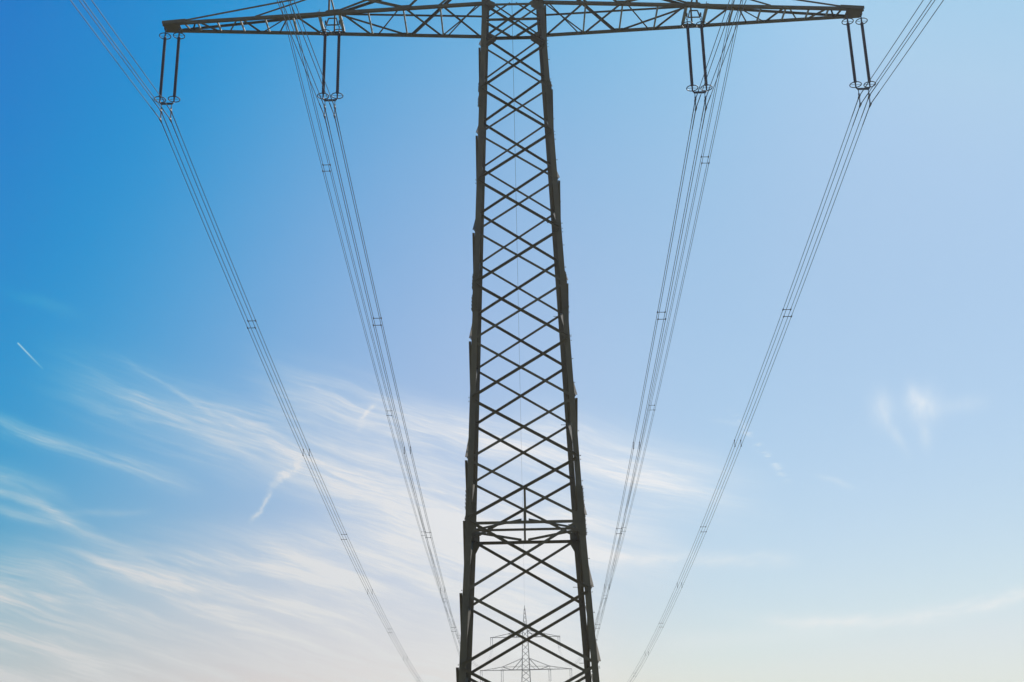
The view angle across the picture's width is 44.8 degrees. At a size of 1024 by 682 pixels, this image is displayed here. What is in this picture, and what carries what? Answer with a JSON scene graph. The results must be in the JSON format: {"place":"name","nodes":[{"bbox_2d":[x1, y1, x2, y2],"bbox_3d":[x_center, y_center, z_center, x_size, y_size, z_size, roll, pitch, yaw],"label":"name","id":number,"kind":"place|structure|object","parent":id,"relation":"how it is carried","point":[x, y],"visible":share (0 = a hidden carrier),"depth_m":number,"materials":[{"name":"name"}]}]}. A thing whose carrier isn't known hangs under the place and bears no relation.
{"place":"outdoors","nodes":[
{"label":"outdoors","id":0,"kind":"place"},
{"bbox_2d":[0,0,1023,681],"label":"sky","id":1,"kind":"structure","parent":0,"point":[164,517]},
{"label":"ground","id":2,"kind":"structure","parent":0,"visible":0},
{"bbox_2d":[162,0,864,681],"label":"lattice pylon","id":3,"kind":"object","parent":2,"relation":"on","point":[574,528],"visible":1,"depth_m":47.31,"materials":[{"name":"metal"}]},
{"bbox_2d":[154,28,184,122],"bbox_3d":[-13.908,-10.842,50.334,1.064,4.323,0.494,-1,-19,0],"label":"insulator set","id":4,"kind":"object","parent":3,"relation":"hanging from","point":[164,38],"visible":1,"depth_m":50.31,"materials":[{"name":"brown ceramic"}]},
{"bbox_2d":[70,0,422,681],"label":"conductor bundle","id":5,"kind":"object","parent":4,"relation":"hanging from","point":[227,272],"visible":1,"depth_m":57.95,"materials":[{"name":"metal"}]},
{"bbox_2d":[317,20,344,118],"bbox_3d":[-7.341,-11.056,50.354,1.064,4.483,0.494,-1,-19,0],"label":"insulator set","id":6,"kind":"object","parent":3,"relation":"hanging from","point":[325,35],"visible":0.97,"depth_m":50.34,"materials":[{"name":"brown ceramic"}]},
{"bbox_2d":[277,0,459,656],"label":"conductor bundle","id":7,"kind":"object","parent":6,"relation":"hanging from","point":[363,274],"visible":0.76,"depth_m":58.92,"materials":[{"name":"metal"}]},
{"bbox_2d":[512,26,524,604],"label":"earth wire","id":8,"kind":"object","parent":3,"relation":"attached to","point":[516,224],"visible":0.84,"depth_m":104.69,"materials":[{"name":"metal"}]},
{"bbox_2d":[681,12,712,111],"bbox_3d":[7.515,-11.371,50.342,1.064,4.483,0.494,-1,-19,0],"label":"insulator set","id":9,"kind":"object","parent":3,"relation":"hanging from","point":[701,27],"visible":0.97,"depth_m":50.31,"materials":[{"name":"brown ceramic"}]},
{"bbox_2d":[581,0,745,676],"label":"conductor bundle","id":10,"kind":"object","parent":9,"relation":"hanging from","point":[673,268],"visible":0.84,"depth_m":58.95,"materials":[{"name":"metal"}]},
{"bbox_2d":[841,13,875,107],"bbox_3d":[14.085,-11.434,50.310,1.064,4.323,0.494,-1,-19,0],"label":"insulator set","id":11,"kind":"object","parent":3,"relation":"hanging from","point":[847,24],"visible":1,"depth_m":50.29,"materials":[{"name":"brown ceramic"}]},
{"bbox_2d":[628,0,943,680],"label":"conductor bundle","id":12,"kind":"object","parent":11,"relation":"hanging from","point":[648,653],"visible":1,"depth_m":58.92,"materials":[{"name":"metal"}]},
{"bbox_2d":[480,605,571,681],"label":"lattice pylon","id":13,"kind":"object","parent":2,"relation":"on","point":[529,669],"visible":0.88,"depth_m":388.57,"materials":[{"name":"metal"}]},
{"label":"insulator set","id":14,"kind":"object","parent":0,"visible":0},
{"bbox_2d":[279,0,491,665],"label":"conductor bundle","id":15,"kind":"object","parent":14,"relation":"attached to","point":[357,281],"visible":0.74,"depth_m":78.23,"materials":[{"name":"metal"}]},
{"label":"insulator set","id":16,"kind":"object","parent":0,"visible":0},
{"bbox_2d":[559,0,742,665],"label":"conductor bundle","id":17,"kind":"object","parent":16,"relation":"attached to","point":[678,276],"visible":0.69,"depth_m":78.67,"materials":[{"name":"metal"}]}
]}

